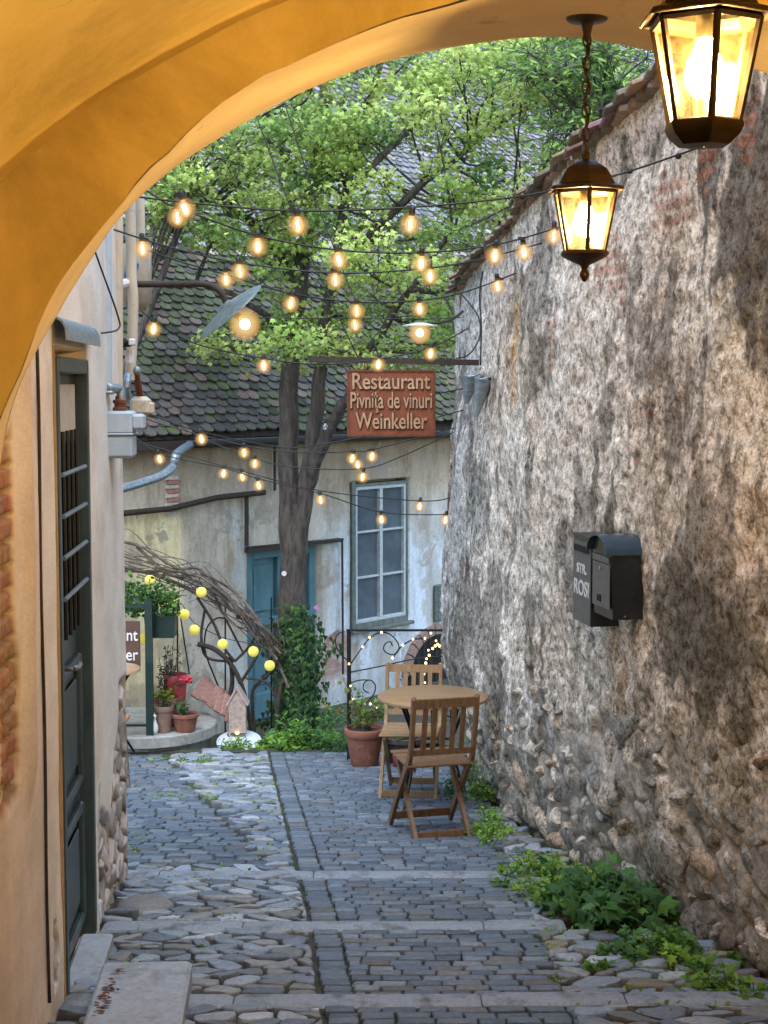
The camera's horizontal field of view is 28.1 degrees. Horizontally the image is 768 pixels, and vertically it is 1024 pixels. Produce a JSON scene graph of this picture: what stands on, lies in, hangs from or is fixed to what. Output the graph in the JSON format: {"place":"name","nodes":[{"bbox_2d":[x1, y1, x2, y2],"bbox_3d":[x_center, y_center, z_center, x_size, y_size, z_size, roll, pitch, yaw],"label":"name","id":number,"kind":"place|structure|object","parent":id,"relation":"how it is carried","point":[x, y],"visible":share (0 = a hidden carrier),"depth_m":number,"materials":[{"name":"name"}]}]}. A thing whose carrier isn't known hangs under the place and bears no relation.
{"place":"outdoors","nodes":[
{"label":"outdoors","id":0,"kind":"place"},
{"bbox_2d":[123,238,151,311],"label":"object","id":1,"kind":"structure","parent":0,"point":[144,272],"depth_m":8.45,"materials":[{"name":"beige"}]},
{"bbox_2d":[136,193,144,252],"bbox_3d":[-1.245,-1.481,7.854,0.044,0.307,0.044,0,5,0],"label":"downpipe","id":2,"kind":"object","parent":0,"point":[140,212],"visible":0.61,"depth_m":7.84,"materials":[{"name":"metal"}]},
{"bbox_2d":[47,751,321,1023],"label":"rubble paving","id":3,"kind":"structure","parent":0,"point":[281,958],"depth_m":6.93,"materials":[{"name":"stone"}]},
{"bbox_2d":[110,755,740,1013],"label":"joint grass","id":4,"kind":"structure","parent":3,"relation":"on","point":[727,1003],"depth_m":7.34,"materials":[{"name":"green plant"}]},
{"bbox_2d":[126,754,267,867],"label":"sett paving","id":5,"kind":"structure","parent":0,"point":[196,831],"depth_m":9.36,"materials":[{"name":"stone"}]},
{"bbox_2d":[125,715,130,787],"bbox_3d":[-2.029,1.725,10.945,0.452,0.493,0.360,0,5,0],"label":"bench end","id":6,"kind":"object","parent":5,"relation":"on","point":[127,762],"visible":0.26,"depth_m":10.90,"materials":[{"name":"brown wood"}]},
{"bbox_2d":[125,663,140,756],"bbox_3d":[-2.323,1.665,12.783,0.598,0.740,0.598,0,5,0],"label":"terrace table","id":7,"kind":"object","parent":5,"relation":"on","point":[132,668],"visible":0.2,"depth_m":12.78,"materials":[{"name":"brown wood"}]},
{"bbox_2d":[123,109,299,377],"bbox_3d":[-1.620,-1.813,13.153,2.052,3.676,1.652,-4,6,-41],"label":"elder tree","id":8,"kind":"object","parent":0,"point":[164,212],"visible":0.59,"depth_m":12.95,"materials":[{"name":"green plant"}]},
{"bbox_2d":[211,678,467,749],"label":"garden ground","id":9,"kind":"structure","parent":0,"point":[391,718],"depth_m":15.85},
{"bbox_2d":[125,707,216,751],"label":"round platform","id":10,"kind":"structure","parent":9,"relation":"on","point":[198,738],"depth_m":13.31,"materials":[{"name":"concrete"}]},
{"bbox_2d":[125,589,153,735],"bbox_3d":[-2.453,1.283,13.180,0.957,1.254,0.166,0,5,0],"label":"terrace railing","id":11,"kind":"object","parent":10,"relation":"on","point":[147,605],"visible":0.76,"depth_m":13.10,"materials":[{"name":"metal"}]},
{"bbox_2d":[125,621,140,666],"bbox_3d":[-2.351,1.133,13.056,0.558,0.417,0.020,0,5,0],"label":"name board","id":12,"kind":"object","parent":11,"relation":"attached to","point":[133,654],"visible":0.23,"depth_m":13.05,"materials":[{"name":"brown paint"}]},
{"bbox_2d":[125,570,182,637],"bbox_3d":[-2.025,0.792,13.283,0.560,0.566,0.359,0,5,0],"label":"planter box","id":13,"kind":"object","parent":11,"relation":"attached to","point":[165,620],"visible":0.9,"depth_m":13.19,"materials":[{"name":"green paint"}]},
{"bbox_2d":[154,714,157,733],"bbox_3d":[-1.971,1.822,13.186,0.066,0.178,0.070,0,5,0],"label":"goose figurine","id":14,"kind":"object","parent":10,"relation":"on","point":[155,727],"visible":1,"depth_m":13.17,"materials":[{"name":"ceramic"}]},
{"bbox_2d":[154,697,173,733],"bbox_3d":[-1.895,1.739,13.260,0.177,0.331,0.202,-4,6,-37],"label":"flower pot","id":15,"kind":"object","parent":10,"relation":"on","point":[163,710],"visible":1,"depth_m":13.21,"materials":[{"name":"ceramic"}]},
{"bbox_2d":[154,686,180,727],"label":"plant","id":16,"kind":"object","parent":10,"relation":"on","point":[169,694],"visible":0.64,"depth_m":13.50,"materials":[{"name":"plant"}]},
{"bbox_2d":[155,641,183,695],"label":"olive bush","id":17,"kind":"object","parent":10,"relation":"on","point":[171,673],"visible":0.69,"depth_m":13.65,"materials":[{"name":"green plant"}]},
{"bbox_2d":[164,672,187,706],"bbox_3d":[-1.857,1.655,13.735,0.206,0.420,0.208,0,5,0],"label":"flower pot","id":18,"kind":"object","parent":10,"relation":"on","point":[181,690],"visible":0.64,"depth_m":13.65,"materials":[{"name":"plastic"}]},
{"bbox_2d":[168,696,198,732],"bbox_3d":[-1.737,1.759,13.325,0.244,0.282,0.282,-4,7,-43],"label":"flower pot","id":19,"kind":"object","parent":10,"relation":"on","point":[184,719],"visible":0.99,"depth_m":13.25,"materials":[{"name":"ceramic"}]},
{"bbox_2d":[179,675,192,683],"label":"red flower","id":20,"kind":"object","parent":19,"relation":"on","point":[187,679],"visible":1,"depth_m":13.21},
{"bbox_2d":[124,528,305,732],"bbox_3d":[-1.740,1.177,13.847,2.102,2.098,0.393,0,5,0],"label":"bare vine","id":21,"kind":"object","parent":9,"relation":"on","point":[247,617],"visible":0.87,"depth_m":13.80,"materials":[{"name":"brown wood"}]},
{"bbox_2d":[140,573,274,670],"bbox_3d":[-1.563,0.980,13.503,1.192,0.873,0.244,0,5,0],"label":"ball light string","id":22,"kind":"object","parent":21,"relation":"hanging from","point":[222,644],"visible":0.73,"depth_m":13.55,"materials":[{"name":"rubber"}]},
{"bbox_2d":[177,597,271,732],"bbox_3d":[-1.453,1.477,13.971,0.880,1.415,0.016,0,5,0],"label":"plant trellis","id":23,"kind":"object","parent":9,"relation":"on","point":[224,653],"visible":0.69,"depth_m":13.95,"materials":[{"name":"black metal"}]},
{"bbox_2d":[216,730,261,749],"bbox_3d":[-1.286,2.152,13.631,0.398,0.368,0.390,0,5,0],"label":"garden table","id":24,"kind":"object","parent":9,"relation":"on","point":[253,737],"visible":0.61,"depth_m":13.64,"materials":[{"name":"stone"}]},
{"bbox_2d":[224,706,228,722],"bbox_3d":[-1.358,1.785,13.846,0.107,0.254,0.019,25,-25,-19],"label":"clay tile","id":25,"kind":"object","parent":24,"relation":"on","point":[226,719],"visible":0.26,"depth_m":13.79,"materials":[{"name":"ceramic"}]},
{"bbox_2d":[220,693,229,716],"bbox_3d":[-1.417,1.747,13.863,0.096,0.233,0.018,31,-44,-23],"label":"clay tile","id":26,"kind":"object","parent":25,"relation":"on","point":[224,708],"visible":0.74,"depth_m":13.84,"materials":[{"name":"ceramic"}]},
{"bbox_2d":[213,689,227,714],"bbox_3d":[-1.477,1.709,13.880,0.087,0.248,0.018,36,-43,-22],"label":"clay tile","id":27,"kind":"object","parent":26,"relation":"on","point":[218,704],"visible":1,"depth_m":13.85,"materials":[{"name":"ceramic"}]},
{"bbox_2d":[204,685,223,707],"bbox_3d":[-1.536,1.671,13.897,0.087,0.206,0.018,36,-14,-7],"label":"clay tile","id":28,"kind":"object","parent":27,"relation":"on","point":[213,695],"visible":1,"depth_m":13.89,"materials":[{"name":"ceramic"}]},
{"bbox_2d":[200,681,214,702],"bbox_3d":[-1.596,1.633,13.914,0.084,0.200,0.018,29,-34,-19],"label":"clay tile","id":29,"kind":"object","parent":28,"relation":"on","point":[209,688],"visible":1,"depth_m":13.91,"materials":[{"name":"ceramic"}]},
{"bbox_2d":[191,675,211,700],"bbox_3d":[-1.656,1.594,13.931,0.094,0.234,0.019,35,-30,-4],"label":"clay tile","id":30,"kind":"object","parent":29,"relation":"on","point":[197,692],"visible":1,"depth_m":13.91,"materials":[{"name":"ceramic"}]},
{"bbox_2d":[226,685,249,733],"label":"ceramic house","id":31,"kind":"structure","parent":24,"relation":"on","point":[238,701],"depth_m":13.63,"materials":[{"name":"ceramic"}]},
{"bbox_2d":[128,750,465,753],"bbox_3d":[-0.300,2.311,13.208,6.000,0.520,0.100,0,5,0],"label":"retaining edge","id":32,"kind":"object","parent":9,"relation":"on","point":[200,751],"depth_m":13.17,"materials":[{"name":"stone"}]},
{"bbox_2d":[255,604,345,742],"bbox_3d":[-0.803,1.548,14.003,0.916,1.465,0.447,0,5,0],"label":"ivy shrub","id":33,"kind":"object","parent":9,"relation":"on","point":[300,696],"visible":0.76,"depth_m":13.88,"materials":[{"name":"green plant"}]},
{"bbox_2d":[123,37,654,733],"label":"old house","id":34,"kind":"structure","parent":9,"relation":"on","point":[365,569],"depth_m":16.23,"materials":[{"name":"paint"}]},
{"bbox_2d":[245,538,341,720],"bbox_3d":[-0.981,1.269,16.046,0.200,1.905,1.410,4,6,40],"label":"door","id":35,"kind":"structure","parent":34,"relation":"in","point":[263,563],"depth_m":15.81,"materials":[{"name":"teal paint"}]},
{"bbox_2d":[350,478,414,634],"bbox_3d":[-0.071,0.469,17.076,0.220,1.662,1.055,4,6,40],"label":"window","id":36,"kind":"structure","parent":34,"relation":"in","point":[378,551],"depth_m":17.04,"materials":[{"name":"paint"}]},
{"bbox_2d":[145,37,649,722],"bbox_3d":[-0.084,-1.236,13.854,5.134,7.382,3.556,0,5,0],"label":"maple tree","id":37,"kind":"object","parent":9,"relation":"on","point":[323,133],"visible":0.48,"depth_m":13.44,"materials":[{"name":"green plant"}]},
{"bbox_2d":[256,116,357,356],"bbox_3d":[-0.591,-2.119,11.864,0.792,1.861,0.009,0,5,0],"label":"wire","id":38,"kind":"object","parent":37,"relation":"hanging from","point":[302,237],"visible":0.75,"depth_m":11.87,"materials":[{"name":"metal"}]},
{"bbox_2d":[284,101,377,352],"bbox_3d":[-0.398,-2.193,11.800,0.787,2.025,0.095,1,5,15],"label":"wire","id":39,"kind":"object","parent":37,"relation":"hanging from","point":[323,219],"visible":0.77,"depth_m":11.82,"materials":[{"name":"metal"}]},
{"bbox_2d":[55,754,744,1023],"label":"alley ground","id":40,"kind":"structure","parent":0,"point":[314,961],"depth_m":7.50,"materials":[{"name":"stone"}]},
{"bbox_2d":[0,225,128,1023],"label":"building","id":41,"kind":"structure","parent":40,"relation":"on","point":[23,980],"depth_m":5.31,"materials":[{"name":"paint"}]},
{"bbox_2d":[36,348,50,1002],"bbox_3d":[-1.154,0.560,5.204,0.013,2.281,0.034,0,5,0],"label":"wall cable","id":42,"kind":"object","parent":41,"relation":"attached to","point":[43,683],"depth_m":5.21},
{"bbox_2d":[52,344,96,1000],"bbox_3d":[-1.229,0.594,5.999,0.187,2.460,0.893,0,5,0],"label":"old door","id":43,"kind":"structure","parent":41,"relation":"attached to","point":[76,788],"depth_m":6.16,"materials":[{"name":"dark green paint"},{"name":"black iron"},{"name":"zinc"}]},
{"bbox_2d":[60,374,81,960],"bbox_3d":[-1.267,0.622,6.019,0.030,2.360,0.780,0,5,-3],"label":"door leaf","id":44,"kind":"structure","parent":43,"relation":"in","point":[70,645],"depth_m":6.20,"materials":[{"name":"paint"}]},
{"bbox_2d":[55,252,120,346],"bbox_3d":[-1.169,-0.924,5.920,0.133,0.548,1.032,0,5,0],"label":"door hood","id":45,"kind":"object","parent":41,"relation":"attached to","point":[80,333],"depth_m":5.95,"materials":[{"name":"metal"}]},
{"bbox_2d":[106,229,111,383],"bbox_3d":[-1.278,-0.993,7.092,0.048,0.841,0.040,0,5,0],"label":"gas pipe","id":46,"kind":"object","parent":41,"relation":"attached to","point":[109,300],"visible":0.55,"depth_m":7.08,"materials":[{"name":"metal"}]},
{"bbox_2d":[115,215,122,477],"bbox_3d":[-1.312,-0.865,7.554,0.074,1.398,0.052,0,5,0],"label":"downpipe","id":47,"kind":"object","parent":41,"relation":"attached to","point":[119,257],"visible":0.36,"depth_m":7.52,"materials":[{"name":"metal"}]},
{"bbox_2d":[106,383,145,457],"bbox_3d":[-1.220,-0.430,7.177,0.201,0.355,0.185,0,5,0],"label":"gas regulator","id":48,"kind":"object","parent":41,"relation":"attached to","point":[124,425],"visible":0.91,"depth_m":7.13,"materials":[{"name":"grey paint"}]},
{"bbox_2d":[123,278,135,362],"bbox_3d":[-1.272,-0.958,7.662,0.152,0.425,0.144,3,5,28],"label":"valve fitting","id":49,"kind":"object","parent":41,"relation":"attached to","point":[129,356],"visible":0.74,"depth_m":7.64,"materials":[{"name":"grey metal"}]},
{"bbox_2d":[125,201,137,379],"bbox_3d":[-1.275,-1.135,7.732,0.074,0.939,0.054,0,5,0],"label":"downpipe","id":50,"kind":"object","parent":41,"relation":"attached to","point":[131,267],"visible":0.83,"depth_m":7.71,"materials":[{"name":"metal"}]},
{"bbox_2d":[123,366,154,415],"bbox_3d":[-1.248,-0.622,7.791,0.136,0.273,0.268,0,5,0],"label":"gas regulator","id":51,"kind":"object","parent":41,"relation":"attached to","point":[140,403],"visible":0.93,"depth_m":7.83,"materials":[{"name":"beige paint"}]},
{"bbox_2d":[126,280,260,338],"bbox_3d":[-0.968,-1.026,7.847,0.700,0.311,0.403,0,5,0],"label":"dish lamp","id":52,"kind":"object","parent":41,"relation":"attached to","point":[229,310],"visible":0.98,"depth_m":7.77,"materials":[{"name":"metal"}]},
{"bbox_2d":[114,229,541,286],"bbox_3d":[-0.143,-1.276,7.807,2.455,0.315,0.411,-2,5,-26],"label":"string light","id":53,"kind":"object","parent":41,"relation":"attached to","point":[335,273],"visible":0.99,"depth_m":7.68,"materials":[{"name":"rubber"}]},
{"bbox_2d":[147,190,557,270],"bbox_3d":[-0.113,-1.367,7.229,2.365,0.505,0.372,-2,5,-24],"label":"string light","id":54,"kind":"object","parent":41,"relation":"attached to","point":[338,257],"visible":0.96,"depth_m":7.17,"materials":[{"name":"rubber"}]},
{"bbox_2d":[70,933,113,989],"bbox_3d":[-1.142,1.903,5.630,0.130,0.192,1.500,0,5,-3],"label":"door threshold","id":55,"kind":"object","parent":40,"relation":"on","point":[91,956],"depth_m":6.12,"materials":[{"name":"stone"}]},
{"bbox_2d":[83,961,192,1023],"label":"step slab","id":56,"kind":"structure","parent":40,"relation":"on","point":[153,993],"depth_m":5.45,"materials":[{"name":"stone"}]},
{"bbox_2d":[95,968,125,1012],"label":"dry leaves","id":57,"kind":"object","parent":56,"relation":"on","point":[105,992],"visible":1,"depth_m":5.42,"materials":[{"name":"plant"}]},
{"bbox_2d":[0,0,287,181],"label":"vaulted passage","id":58,"kind":"object","parent":40,"relation":"on","point":[64,64],"visible":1,"depth_m":3.37,"materials":[{"name":"paint"}]},
{"bbox_2d":[639,0,767,149],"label":"hanging lantern","id":59,"kind":"object","parent":58,"relation":"hanging from","point":[704,25],"visible":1,"depth_m":2.42,"materials":[{"name":"brown metal"}]},
{"bbox_2d":[116,894,174,915],"bbox_3d":[-1.112,1.833,7.151,0.276,0.065,0.276,0,5,0],"label":"round paving stone","id":60,"kind":"object","parent":40,"relation":"on","point":[144,902],"visible":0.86,"depth_m":7.12,"materials":[{"name":"stone"}]},
{"bbox_2d":[148,754,258,764],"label":"weed clump","id":61,"kind":"object","parent":40,"relation":"on","point":[184,759],"visible":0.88,"depth_m":12.40,"materials":[{"name":"green plant"}]},
{"bbox_2d":[202,748,220,753],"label":"stone block","id":62,"kind":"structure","parent":40,"relation":"on","point":[210,750],"depth_m":12.93,"materials":[{"name":"stone"}]},
{"bbox_2d":[217,733,258,750],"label":"weed clump","id":63,"kind":"object","parent":40,"relation":"on","point":[231,746],"visible":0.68,"depth_m":13.45,"materials":[{"name":"green plant"}]},
{"bbox_2d":[245,726,325,751],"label":"weed clump","id":64,"kind":"object","parent":40,"relation":"on","point":[264,740],"visible":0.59,"depth_m":13.39,"materials":[{"name":"green plant"}]},
{"bbox_2d":[259,698,360,752],"bbox_3d":[-0.503,1.924,13.302,1.252,0.506,0.772,2,5,23],"label":"weed clump","id":65,"kind":"object","parent":40,"relation":"on","point":[327,736],"visible":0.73,"depth_m":13.34,"materials":[{"name":"green plant"}]},
{"bbox_2d":[313,729,346,749],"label":"weed clump","id":66,"kind":"object","parent":40,"relation":"on","point":[336,744],"visible":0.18,"depth_m":13.34,"materials":[{"name":"green plant"}]},
{"bbox_2d":[0,0,767,803],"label":"archway","id":67,"kind":"object","parent":40,"relation":"on","point":[74,190],"visible":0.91,"depth_m":3.77,"materials":[{"name":"paint"}]},
{"bbox_2d":[547,14,623,281],"bbox_3d":[0.543,-0.977,4.133,0.194,0.709,0.224,0,5,0],"label":"hanging lantern","id":68,"kind":"object","parent":67,"relation":"hanging from","point":[585,179],"visible":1,"depth_m":4.11,"materials":[{"name":"brown metal"}]},
{"bbox_2d":[62,869,767,1013],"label":"kerb strips","id":69,"kind":"object","parent":40,"relation":"on","point":[636,1000],"visible":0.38,"depth_m":5.65,"materials":[{"name":"stone"}]},
{"bbox_2d":[460,806,512,846],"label":"weed clump","id":70,"kind":"object","parent":40,"relation":"on","point":[478,831],"visible":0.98,"depth_m":9.07,"materials":[{"name":"green plant"}]},
{"bbox_2d":[491,846,551,890],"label":"weed clump","id":71,"kind":"object","parent":40,"relation":"on","point":[523,860],"visible":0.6,"depth_m":7.99,"materials":[{"name":"green plant"}]},
{"bbox_2d":[491,848,615,918],"bbox_3d":[0.955,1.753,7.298,0.689,0.275,0.847,-1,5,-16],"label":"weed clump","id":72,"kind":"object","parent":40,"relation":"on","point":[533,886],"visible":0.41,"depth_m":7.30,"materials":[{"name":"green plant"}]},
{"bbox_2d":[440,53,767,979],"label":"stone wall","id":73,"kind":"structure","parent":40,"relation":"on","point":[628,389],"depth_m":7.21,"materials":[{"name":"stone"}]},
{"bbox_2d":[136,437,448,523],"bbox_3d":[-0.747,-0.282,12.379,2.656,0.825,0.293,0,5,-4],"label":"string light","id":74,"kind":"object","parent":73,"relation":"attached to","point":[319,492],"visible":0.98,"depth_m":12.36,"materials":[{"name":"rubber"}]},
{"bbox_2d":[132,396,452,480],"bbox_3d":[-0.715,-0.594,11.997,2.693,0.751,0.133,0,5,2],"label":"string light","id":75,"kind":"object","parent":73,"relation":"attached to","point":[357,466],"visible":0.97,"depth_m":12.00,"materials":[{"name":"rubber"}]},
{"bbox_2d":[136,441,450,509],"bbox_3d":[-0.770,-0.294,12.745,2.661,0.634,0.455,0,5,0],"label":"string light","id":76,"kind":"object","parent":73,"relation":"attached to","point":[419,504],"visible":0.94,"depth_m":12.77,"materials":[{"name":"rubber"}]},
{"bbox_2d":[127,401,463,447],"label":"string light","id":77,"kind":"object","parent":73,"relation":"attached to","point":[201,436],"visible":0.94,"depth_m":11.22,"materials":[{"name":"rubber"}]},
{"bbox_2d":[146,418,453,462],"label":"string light","id":78,"kind":"object","parent":73,"relation":"attached to","point":[351,458],"visible":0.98,"depth_m":11.61,"materials":[{"name":"rubber"}]},
{"bbox_2d":[141,311,467,370],"bbox_3d":[-0.471,-1.074,9.550,2.369,0.441,0.172,-3,5,-28],"label":"string light","id":79,"kind":"object","parent":73,"relation":"attached to","point":[263,357],"visible":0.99,"depth_m":9.50,"materials":[{"name":"rubber"}]},
{"bbox_2d":[123,240,516,316],"bbox_3d":[-0.284,-1.263,8.478,2.500,0.413,0.170,-3,5,-30],"label":"string light","id":80,"kind":"object","parent":73,"relation":"attached to","point":[292,294],"visible":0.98,"depth_m":8.48,"materials":[{"name":"rubber"}]},
{"bbox_2d":[252,312,460,329],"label":"string light","id":81,"kind":"object","parent":73,"relation":"attached to","point":[355,325],"visible":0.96,"depth_m":9.02,"materials":[{"name":"rubber"}]},
{"bbox_2d":[281,375,462,423],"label":"string light","id":82,"kind":"object","parent":73,"relation":"attached to","point":[325,421],"visible":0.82,"depth_m":12.77,"materials":[{"name":"rubber"}]},
{"bbox_2d":[309,356,478,436],"bbox_3d":[0.069,-0.788,10.474,1.160,0.545,0.074,0,5,-2],"label":"hanging sign","id":83,"kind":"object","parent":73,"relation":"attached to","point":[391,403],"visible":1,"depth_m":10.46,"materials":[{"name":"wood"}]},
{"bbox_2d":[139,149,693,232],"bbox_3d":[0.070,-1.329,6.425,2.453,0.348,0.284,0,5,1],"label":"string light","id":84,"kind":"object","parent":73,"relation":"attached to","point":[297,221],"visible":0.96,"depth_m":6.49,"materials":[{"name":"rubber"}]},
{"bbox_2d":[519,153,681,199],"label":"cable connectors","id":85,"kind":"object","parent":84,"relation":"attached to","point":[522,196],"visible":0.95,"depth_m":6.42,"materials":[{"name":"plastic"}]},
{"bbox_2d":[402,310,463,339],"bbox_3d":[0.382,-1.226,10.127,0.228,0.277,1.457,1,5,15],"label":"plate lamp","id":86,"kind":"object","parent":73,"relation":"attached to","point":[419,331],"visible":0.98,"depth_m":9.48,"materials":[{"name":"metal"}]},
{"bbox_2d":[456,271,483,365],"bbox_3d":[0.591,-1.308,10.418,0.176,0.632,0.609,1,5,6],"label":"wall wiring","id":87,"kind":"object","parent":73,"relation":"attached to","point":[480,324],"depth_m":10.22,"materials":[{"name":"metal"}]},
{"bbox_2d":[462,373,480,403],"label":"cone wall light","id":88,"kind":"object","parent":73,"relation":"attached to","point":[468,386],"visible":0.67,"depth_m":10.43,"materials":[{"name":"metal"}]},
{"bbox_2d":[473,376,490,416],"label":"cone wall light","id":89,"kind":"object","parent":73,"relation":"attached to","point":[481,388],"visible":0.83,"depth_m":10.23,"materials":[{"name":"metal"}]},
{"bbox_2d":[572,532,618,626],"bbox_3d":[1.047,0.330,7.605,0.152,0.435,0.300,-1,5,-11],"label":"sign","id":90,"kind":"object","parent":73,"relation":"attached to","point":[583,610],"visible":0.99,"depth_m":7.56,"materials":[{"name":"metal"}]},
{"bbox_2d":[586,533,642,619],"bbox_3d":[1.091,0.297,7.268,0.188,0.391,0.293,-1,5,-11],"label":"mailbox","id":91,"kind":"object","parent":73,"relation":"attached to","point":[617,588],"visible":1,"depth_m":7.15,"materials":[{"name":"metal"}]},
{"bbox_2d":[528,851,682,934],"bbox_3d":[1.063,1.724,6.997,0.768,0.390,0.924,0,5,0],"label":"weed clump","id":92,"kind":"object","parent":40,"relation":"on","point":[614,901],"visible":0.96,"depth_m":6.79,"materials":[{"name":"green plant"}]},
{"bbox_2d":[488,806,767,1023],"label":"edge rubble","id":93,"kind":"object","parent":40,"relation":"on","point":[636,977],"visible":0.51,"depth_m":5.95,"materials":[{"name":"stone"}]},
{"bbox_2d":[581,920,745,972],"bbox_3d":[1.129,1.765,6.219,0.714,0.197,0.598,0,5,0],"label":"weed clump","id":94,"kind":"object","parent":40,"relation":"on","point":[668,944],"visible":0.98,"depth_m":6.20,"materials":[{"name":"green plant"}]},
{"bbox_2d":[680,960,767,999],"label":"weed clump","id":95,"kind":"object","parent":40,"relation":"on","point":[742,986],"visible":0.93,"depth_m":5.73,"materials":[{"name":"green plant"}]},
{"bbox_2d":[270,751,605,1023],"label":"sett path","id":96,"kind":"structure","parent":0,"point":[341,806],"depth_m":7.24,"materials":[{"name":"stone"}]},
{"bbox_2d":[344,687,382,767],"bbox_3d":[-0.155,1.719,12.265,0.320,0.569,0.482,0,5,0],"label":"flower pot","id":97,"kind":"object","parent":96,"relation":"on","point":[364,742],"visible":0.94,"depth_m":12.10,"materials":[{"name":"ceramic"}]},
{"bbox_2d":[324,677,390,728],"bbox_3d":[-0.182,1.528,12.299,0.545,0.468,0.319,-4,6,-43],"label":"potted plant","id":98,"kind":"object","parent":97,"relation":"on","point":[380,715],"visible":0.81,"depth_m":12.26,"materials":[{"name":"green plant"}]},
{"bbox_2d":[335,629,450,760],"bbox_3d":[0.093,1.508,12.518,0.986,1.111,0.050,0,5,0],"label":"iron railing","id":99,"kind":"object","parent":96,"relation":"on","point":[348,659],"visible":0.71,"depth_m":12.48,"materials":[{"name":"metal"}]},
{"bbox_2d":[348,631,441,707],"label":"fairy lights","id":100,"kind":"object","parent":99,"relation":"attached to","point":[381,632],"visible":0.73,"depth_m":12.46,"materials":[{"name":"rubber"}]},
{"bbox_2d":[387,737,420,762],"bbox_3d":[0.135,1.861,12.316,0.352,0.313,0.438,4,7,43],"label":"flower pot","id":101,"kind":"object","parent":96,"relation":"on","point":[396,743],"visible":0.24,"depth_m":12.21,"materials":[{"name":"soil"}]},
{"bbox_2d":[378,662,442,798],"bbox_3d":[0.187,1.527,10.681,0.418,0.886,0.546,1,5,6],"label":"folding chair","id":102,"kind":"object","parent":96,"relation":"on","point":[396,729],"visible":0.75,"depth_m":10.81,"materials":[{"name":"orange wood"}]},
{"bbox_2d":[378,685,487,810],"bbox_3d":[0.318,1.570,10.065,0.720,0.748,0.720,0,5,0],"label":"bistro table","id":103,"kind":"object","parent":96,"relation":"on","point":[399,697],"visible":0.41,"depth_m":10.06,"materials":[{"name":"brown wood"}]},
{"bbox_2d":[388,694,479,838],"bbox_3d":[0.289,1.477,9.118,0.418,0.886,0.546,-1,5,-15],"label":"folding chair","id":104,"kind":"object","parent":96,"relation":"on","point":[411,758],"visible":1,"depth_m":8.95,"materials":[{"name":"brown wood"}]},
{"bbox_2d":[438,760,498,807],"bbox_3d":[0.599,1.855,10.428,0.409,0.310,0.933,-1,5,-17],"label":"weed clump","id":105,"kind":"object","parent":96,"relation":"on","point":[479,790],"visible":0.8,"depth_m":10.37,"materials":[{"name":"green plant"}]},
{"bbox_2d":[458,37,654,190],"bbox_3d":[1.578,-3.003,12.141,2.060,2.357,2.136,2,5,24],"label":"ash tree","id":106,"kind":"object","parent":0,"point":[598,76],"visible":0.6,"depth_m":11.79,"materials":[{"name":"green plant"}]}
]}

